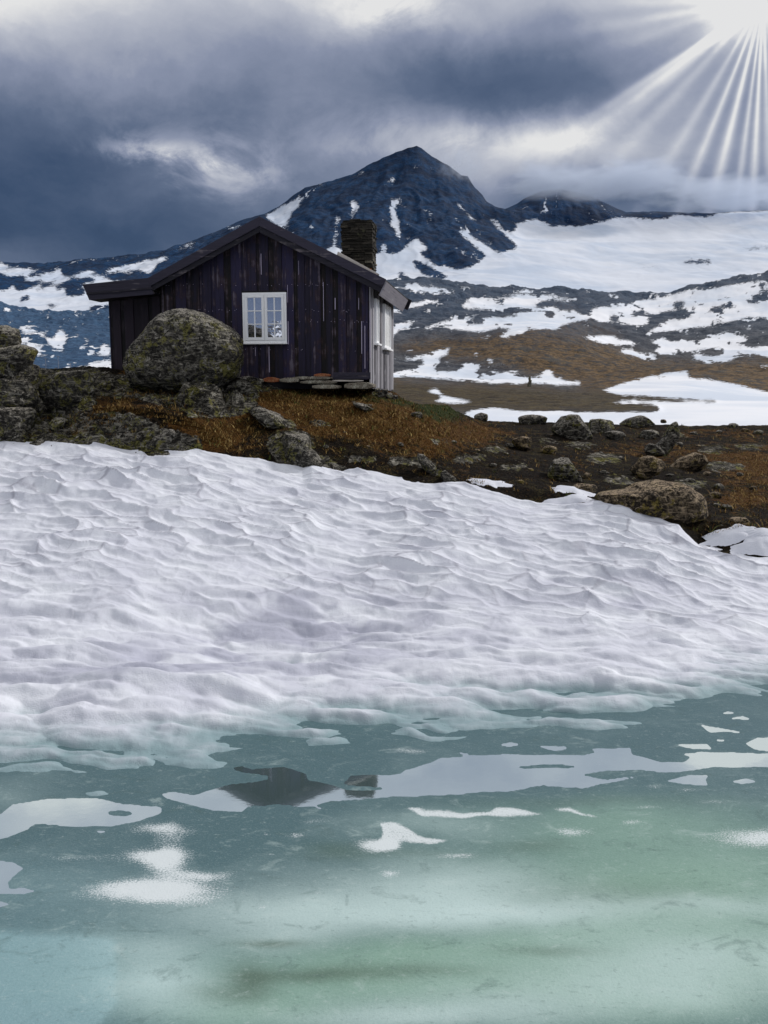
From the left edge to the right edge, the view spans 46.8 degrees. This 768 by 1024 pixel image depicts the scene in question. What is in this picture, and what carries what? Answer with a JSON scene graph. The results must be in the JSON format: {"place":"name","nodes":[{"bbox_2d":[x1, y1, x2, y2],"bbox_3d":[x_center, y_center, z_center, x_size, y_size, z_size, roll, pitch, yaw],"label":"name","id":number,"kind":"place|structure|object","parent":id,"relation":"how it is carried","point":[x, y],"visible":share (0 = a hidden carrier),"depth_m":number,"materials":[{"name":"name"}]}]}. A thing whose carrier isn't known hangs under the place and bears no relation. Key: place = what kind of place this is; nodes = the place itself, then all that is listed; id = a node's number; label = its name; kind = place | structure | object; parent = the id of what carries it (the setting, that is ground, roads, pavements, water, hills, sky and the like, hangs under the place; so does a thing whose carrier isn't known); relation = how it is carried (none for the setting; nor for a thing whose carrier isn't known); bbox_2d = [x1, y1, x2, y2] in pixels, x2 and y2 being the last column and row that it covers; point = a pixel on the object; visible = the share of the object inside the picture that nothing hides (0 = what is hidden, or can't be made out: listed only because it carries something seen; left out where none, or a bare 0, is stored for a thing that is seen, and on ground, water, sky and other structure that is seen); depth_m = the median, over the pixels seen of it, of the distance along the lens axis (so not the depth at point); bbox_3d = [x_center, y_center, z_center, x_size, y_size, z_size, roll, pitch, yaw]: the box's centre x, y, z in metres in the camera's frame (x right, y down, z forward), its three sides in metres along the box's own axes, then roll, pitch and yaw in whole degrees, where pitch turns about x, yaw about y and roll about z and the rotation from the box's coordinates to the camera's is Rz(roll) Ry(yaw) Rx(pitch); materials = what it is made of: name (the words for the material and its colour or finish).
{"place":"outdoors","nodes":[
{"label":"outdoors","id":0,"kind":"place"},
{"bbox_2d":[0,684,767,1023],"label":"lake","id":1,"kind":"structure","parent":0,"point":[386,874],"depth_m":5.89,"materials":[{"name":"teal liquid"}]},
{"bbox_2d":[0,441,767,795],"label":"snow bank","id":2,"kind":"structure","parent":0,"point":[186,609],"depth_m":11.30,"materials":[{"name":"white snow"}]},
{"bbox_2d":[0,270,767,425],"bbox_3d":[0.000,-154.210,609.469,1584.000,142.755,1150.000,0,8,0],"label":"hills","id":3,"kind":"structure","parent":0,"point":[692,355],"depth_m":571.44,"materials":[{"name":"white snow"}]},
{"bbox_2d":[527,376,531,386],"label":"cairn","id":4,"kind":"object","parent":3,"relation":"on","point":[529,384],"visible":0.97,"depth_m":286.98,"materials":[{"name":"grey stone"}]},
{"bbox_2d":[0,146,767,310],"bbox_3d":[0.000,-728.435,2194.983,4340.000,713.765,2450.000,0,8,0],"label":"mountain","id":5,"kind":"structure","parent":0,"point":[429,215],"depth_m":2370.23,"materials":[{"name":"white snow"}]},
{"bbox_2d":[0,0,767,263],"label":"sky","id":6,"kind":"structure","parent":0,"point":[137,127],"materials":[{"name":"grey"}]},
{"bbox_2d":[4,366,767,557],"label":"ground","id":7,"kind":"structure","parent":0,"point":[207,399],"depth_m":17.77,"materials":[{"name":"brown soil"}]},
{"bbox_2d":[0,406,36,440],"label":"boulder","id":8,"kind":"object","parent":7,"relation":"on","point":[15,421],"visible":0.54,"depth_m":16.63,"materials":[{"name":"grey stone"}]},
{"bbox_2d":[0,378,40,408],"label":"boulder","id":9,"kind":"object","parent":8,"relation":"on","point":[16,393],"visible":0.77,"depth_m":16.86,"materials":[{"name":"grey stone"}]},
{"bbox_2d":[0,361,42,384],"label":"boulder","id":10,"kind":"object","parent":9,"relation":"on","point":[32,374],"visible":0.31,"depth_m":17.05,"materials":[{"name":"grey stone"}]},
{"bbox_2d":[0,345,38,365],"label":"boulder","id":11,"kind":"object","parent":10,"relation":"on","point":[17,355],"visible":0.91,"depth_m":16.70,"materials":[{"name":"grey stone"}]},
{"bbox_2d":[0,325,21,346],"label":"boulder","id":12,"kind":"object","parent":11,"relation":"on","point":[10,336],"visible":0.55,"depth_m":16.92,"materials":[{"name":"grey stone"}]},
{"bbox_2d":[49,417,68,431],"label":"rock","id":13,"kind":"object","parent":7,"relation":"on","point":[56,423],"visible":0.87,"depth_m":16.82,"materials":[{"name":"grey stone"}]},
{"bbox_2d":[38,370,94,409],"bbox_3d":[-6.360,-2.442,17.785,1.064,0.798,0.945,-3,9,-21],"label":"boulder","id":14,"kind":"object","parent":7,"relation":"on","point":[68,390],"visible":0.9,"depth_m":17.43,"materials":[{"name":"grey stone"}]},
{"bbox_2d":[146,428,176,450],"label":"rock outcrop","id":15,"kind":"object","parent":7,"relation":"on","point":[159,442],"visible":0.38,"depth_m":16.42,"materials":[{"name":"grey stone"}]},
{"bbox_2d":[123,308,243,393],"bbox_3d":[-4.167,-3.322,18.503,2.513,1.817,1.660,0,8,0],"label":"boulder","id":16,"kind":"object","parent":7,"relation":"on","point":[173,350],"visible":0.84,"depth_m":17.83,"materials":[{"name":"grey stone"}]},
{"bbox_2d":[82,216,411,390],"bbox_3d":[-3.045,-4.908,21.757,7.016,4.118,4.387,1,8,8],"label":"cabin","id":17,"kind":"object","parent":7,"relation":"on","point":[282,302],"visible":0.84,"depth_m":19.85,"materials":[{"name":"wood"}]},
{"bbox_2d":[242,290,287,343],"bbox_3d":[-2.677,-4.359,19.874,1.030,1.175,0.095,1,8,8],"label":"window","id":18,"kind":"structure","parent":17,"relation":"in","point":[264,312],"depth_m":19.87,"materials":[{"name":"white paint"}]},
{"bbox_2d":[374,298,381,345],"bbox_3d":[-0.147,-4.306,20.147,0.130,1.030,0.550,1,8,8],"label":"window","id":19,"kind":"structure","parent":17,"relation":"in","point":[376,302],"depth_m":19.98,"materials":[{"name":"white paint"}]},
{"bbox_2d":[382,303,392,351],"bbox_3d":[0.089,-4.523,21.814,0.130,1.085,1.253,1,8,8],"label":"window","id":20,"kind":"structure","parent":17,"relation":"in","point":[386,309],"depth_m":21.76,"materials":[{"name":"white paint"}]},
{"bbox_2d":[240,376,262,386],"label":"rock outcrop","id":21,"kind":"object","parent":7,"relation":"on","point":[257,381],"visible":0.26,"depth_m":19.64,"materials":[{"name":"grey stone"}]},
{"bbox_2d":[250,407,287,428],"bbox_3d":[-2.228,-1.849,17.767,0.930,0.498,0.960,0,8,0],"label":"rock outcrop","id":22,"kind":"object","parent":7,"relation":"on","point":[266,418],"visible":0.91,"depth_m":17.40,"materials":[{"name":"grey stone"}]},
{"bbox_2d":[263,377,279,381],"bbox_3d":[-2.511,-2.960,19.841,0.363,0.117,0.140,1,8,8],"label":"brick","id":23,"kind":"object","parent":7,"relation":"on","point":[270,379],"visible":1,"depth_m":19.77,"materials":[{"name":"brick"}]},
{"bbox_2d":[281,432,324,467],"bbox_3d":[-1.382,-1.095,16.709,1.359,0.792,1.392,0,8,0],"label":"rock outcrop","id":24,"kind":"object","parent":7,"relation":"on","point":[299,451],"visible":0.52,"depth_m":16.23,"materials":[{"name":"grey stone"}]},
{"bbox_2d":[312,385,341,388],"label":"stone slab","id":25,"kind":"structure","parent":7,"relation":"on","point":[326,386],"depth_m":19.50,"materials":[{"name":"grey stone"}]},
{"bbox_2d":[300,380,336,383],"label":"stone slab","id":26,"kind":"structure","parent":25,"relation":"on","point":[319,382],"depth_m":19.60,"materials":[{"name":"grey stone"}]},
{"bbox_2d":[293,376,332,379],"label":"stone slab","id":27,"kind":"structure","parent":26,"relation":"on","point":[313,378],"depth_m":19.66,"materials":[{"name":"grey stone"}]},
{"bbox_2d":[279,378,300,382],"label":"stone slab","id":28,"kind":"structure","parent":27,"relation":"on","point":[290,380],"depth_m":19.70,"materials":[{"name":"grey stone"}]},
{"bbox_2d":[314,373,330,376],"bbox_3d":[-1.373,-3.053,19.778,0.369,0.079,0.120,1,8,8],"label":"brick","id":29,"kind":"object","parent":27,"relation":"on","point":[322,375],"visible":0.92,"depth_m":19.72,"materials":[{"name":"orange brick"}]},
{"bbox_2d":[344,382,375,388],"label":"stone slab","id":30,"kind":"structure","parent":7,"relation":"on","point":[362,385],"depth_m":19.56,"materials":[{"name":"grey stone"}]},
{"bbox_2d":[332,380,363,381],"bbox_3d":[-0.807,-2.924,19.752,0.715,0.040,0.030,1,8,8],"label":"loose plank","id":31,"kind":"object","parent":30,"relation":"on","point":[347,380],"visible":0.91,"depth_m":19.74,"materials":[{"name":"grey wood"}]},
{"bbox_2d":[352,402,373,411],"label":"rock","id":32,"kind":"object","parent":7,"relation":"on","point":[363,407],"visible":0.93,"depth_m":18.48,"materials":[{"name":"grey stone"}]},
{"bbox_2d":[377,392,385,397],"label":"stone","id":33,"kind":"object","parent":7,"relation":"on","point":[381,394],"visible":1,"depth_m":19.37,"materials":[{"name":"grey stone"}]},
{"bbox_2d":[385,393,392,398],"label":"stone","id":34,"kind":"object","parent":7,"relation":"on","point":[388,395],"visible":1,"depth_m":19.39,"materials":[{"name":"grey stone"}]},
{"bbox_2d":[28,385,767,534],"bbox_3d":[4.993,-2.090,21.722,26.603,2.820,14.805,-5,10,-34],"label":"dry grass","id":35,"kind":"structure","parent":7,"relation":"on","point":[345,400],"depth_m":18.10,"materials":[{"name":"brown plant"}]},
{"bbox_2d":[411,412,422,418],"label":"rock","id":36,"kind":"object","parent":7,"relation":"on","point":[419,415],"visible":0.79,"depth_m":19.41,"materials":[{"name":"grey stone"}]},
{"bbox_2d":[417,454,436,472],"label":"rock","id":37,"kind":"object","parent":7,"relation":"on","point":[427,464],"visible":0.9,"depth_m":16.11,"materials":[{"name":"grey stone"}]},
{"bbox_2d":[440,470,456,481],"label":"rock","id":38,"kind":"object","parent":7,"relation":"on","point":[446,476],"visible":0.76,"depth_m":15.62,"materials":[{"name":"grey stone"}]},
{"bbox_2d":[474,413,487,421],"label":"rock","id":39,"kind":"object","parent":7,"relation":"on","point":[482,416],"visible":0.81,"depth_m":28.62,"materials":[{"name":"grey stone"}]},
{"bbox_2d":[468,478,511,487],"bbox_3d":[1.907,-0.524,15.809,0.884,0.146,0.514,0,8,0],"label":"snow patch","id":40,"kind":"object","parent":7,"relation":"on","point":[495,484],"visible":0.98,"depth_m":15.70,"materials":[{"name":"white snow"}]},
{"bbox_2d":[512,436,531,450],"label":"rock","id":41,"kind":"object","parent":7,"relation":"on","point":[523,443],"visible":0.91,"depth_m":21.49,"materials":[{"name":"stone"}]},
{"bbox_2d":[518,414,546,424],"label":"boulder","id":42,"kind":"object","parent":7,"relation":"on","point":[531,419],"visible":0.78,"depth_m":29.27,"materials":[{"name":"grey stone"}]},
{"bbox_2d":[541,445,557,454],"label":"stone","id":43,"kind":"object","parent":7,"relation":"on","point":[551,450],"visible":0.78,"depth_m":21.41,"materials":[{"name":"stone"}]},
{"bbox_2d":[547,457,581,481],"bbox_3d":[3.522,-0.786,17.345,0.692,0.554,0.646,0,8,0],"label":"boulder","id":44,"kind":"object","parent":7,"relation":"on","point":[562,469],"visible":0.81,"depth_m":17.14,"materials":[{"name":"grey stone"}]},
{"bbox_2d":[542,494,597,504],"bbox_3d":[3.201,-0.161,15.158,1.348,0.258,0.367,0,8,0],"label":"snow patch","id":45,"kind":"object","parent":7,"relation":"on","point":[573,498],"visible":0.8,"depth_m":15.13,"materials":[{"name":"white snow"}]},
{"bbox_2d":[551,414,592,439],"bbox_3d":[5.393,-2.379,25.437,1.006,0.845,1.045,-6,10,-37],"label":"boulder","id":46,"kind":"object","parent":7,"relation":"on","point":[573,426],"visible":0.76,"depth_m":25.09,"materials":[{"name":"grey stone"}]},
{"bbox_2d":[551,485,595,496],"bbox_3d":[3.362,-0.363,15.676,0.818,0.165,0.739,3,9,23],"label":"snow patch","id":47,"kind":"object","parent":7,"relation":"on","point":[565,489],"visible":0.94,"depth_m":15.54,"materials":[{"name":"white snow"}]},
{"bbox_2d":[572,483,596,492],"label":"rock","id":48,"kind":"object","parent":7,"relation":"on","point":[591,488],"visible":0.6,"depth_m":15.69,"materials":[{"name":"brown stone"}]},
{"bbox_2d":[582,472,591,477],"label":"stone","id":49,"kind":"object","parent":7,"relation":"on","point":[587,475],"visible":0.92,"depth_m":18.54,"materials":[{"name":"stone"}]},
{"bbox_2d":[588,419,614,433],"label":"boulder","id":50,"kind":"object","parent":7,"relation":"on","point":[601,426],"visible":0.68,"depth_m":27.68,"materials":[{"name":"grey stone"}]},
{"bbox_2d":[598,470,608,474],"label":"stone","id":51,"kind":"object","parent":7,"relation":"on","point":[602,472],"visible":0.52,"depth_m":19.09,"materials":[{"name":"grey stone"}]},
{"bbox_2d":[604,430,625,440],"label":"rock","id":52,"kind":"object","parent":7,"relation":"on","point":[614,435],"visible":0.81,"depth_m":26.05,"materials":[{"name":"grey stone"}]},
{"bbox_2d":[619,415,654,427],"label":"boulder","id":53,"kind":"object","parent":7,"relation":"on","point":[639,421],"visible":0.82,"depth_m":30.53,"materials":[{"name":"grey stone"}]},
{"bbox_2d":[630,456,665,478],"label":"boulder","id":54,"kind":"object","parent":7,"relation":"on","point":[645,467],"visible":0.91,"depth_m":19.58,"materials":[{"name":"stone"}]},
{"bbox_2d":[639,430,659,438],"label":"rock","id":55,"kind":"object","parent":7,"relation":"on","point":[648,434],"visible":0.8,"depth_m":27.08,"materials":[{"name":"grey stone"}]},
{"bbox_2d":[594,479,707,523],"bbox_3d":[4.528,-0.167,14.832,1.910,0.735,1.230,0,8,0],"label":"boulder","id":56,"kind":"object","parent":7,"relation":"on","point":[681,502],"visible":0.78,"depth_m":14.30,"materials":[{"name":"grey stone"}]},
{"bbox_2d":[644,443,664,456],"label":"rock","id":57,"kind":"object","parent":7,"relation":"on","point":[651,449],"visible":0.86,"depth_m":23.20,"materials":[{"name":"grey stone"}]},
{"bbox_2d":[655,422,679,455],"bbox_3d":[7.505,-1.878,23.638,0.730,1.064,0.416,0,8,0],"label":"standing stone","id":58,"kind":"object","parent":7,"relation":"on","point":[667,442],"visible":0.86,"depth_m":23.47,"materials":[{"name":"grey stone"}]},
{"bbox_2d":[669,452,707,470],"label":"boulder","id":59,"kind":"object","parent":7,"relation":"on","point":[695,461],"visible":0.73,"depth_m":21.18,"materials":[{"name":"brown stone"}]},
{"bbox_2d":[684,478,695,482],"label":"stone","id":60,"kind":"object","parent":7,"relation":"on","point":[690,480],"visible":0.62,"depth_m":19.58,"materials":[{"name":"grey stone"}]},
{"bbox_2d":[703,471,711,475],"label":"stone","id":61,"kind":"object","parent":7,"relation":"on","point":[707,473],"visible":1,"depth_m":20.69,"materials":[{"name":"grey stone"}]},
{"bbox_2d":[708,492,721,498],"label":"stone","id":62,"kind":"object","parent":7,"relation":"on","point":[715,495],"visible":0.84,"depth_m":17.48,"materials":[{"name":"grey stone"}]},
{"bbox_2d":[714,483,723,488],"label":"stone","id":63,"kind":"object","parent":7,"relation":"on","point":[718,486],"visible":0.98,"depth_m":19.21,"materials":[{"name":"grey stone"}]},
{"bbox_2d":[721,504,732,509],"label":"stone","id":64,"kind":"object","parent":7,"relation":"on","point":[727,506],"visible":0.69,"depth_m":16.02,"materials":[{"name":"grey stone"}]},
{"bbox_2d":[699,524,755,546],"bbox_3d":[5.473,0.369,14.086,0.976,0.328,0.356,0,8,0],"label":"snow patch","id":65,"kind":"object","parent":7,"relation":"on","point":[731,536],"visible":1,"depth_m":14.04,"materials":[{"name":"white snow"}]},
{"bbox_2d":[728,423,737,426],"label":"rock","id":66,"kind":"object","parent":7,"relation":"on","point":[732,425],"visible":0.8,"depth_m":31.02,"materials":[{"name":"grey stone"}]},
{"bbox_2d":[728,517,750,523],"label":"rock","id":67,"kind":"object","parent":7,"relation":"on","point":[740,520],"visible":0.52,"depth_m":14.37,"materials":[{"name":"grey stone"}]},
{"bbox_2d":[730,536,767,555],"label":"snow patch","id":68,"kind":"object","parent":7,"relation":"on","point":[757,545],"visible":1,"depth_m":13.80,"materials":[{"name":"white snow"}]},
{"bbox_2d":[744,528,767,538],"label":"snow patch","id":69,"kind":"object","parent":7,"relation":"on","point":[760,532],"visible":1,"depth_m":13.95,"materials":[{"name":"white snow"}]},
{"bbox_2d":[753,430,763,434],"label":"stone","id":70,"kind":"object","parent":7,"relation":"on","point":[760,432],"visible":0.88,"depth_m":29.09,"materials":[{"name":"grey stone"}]}
]}

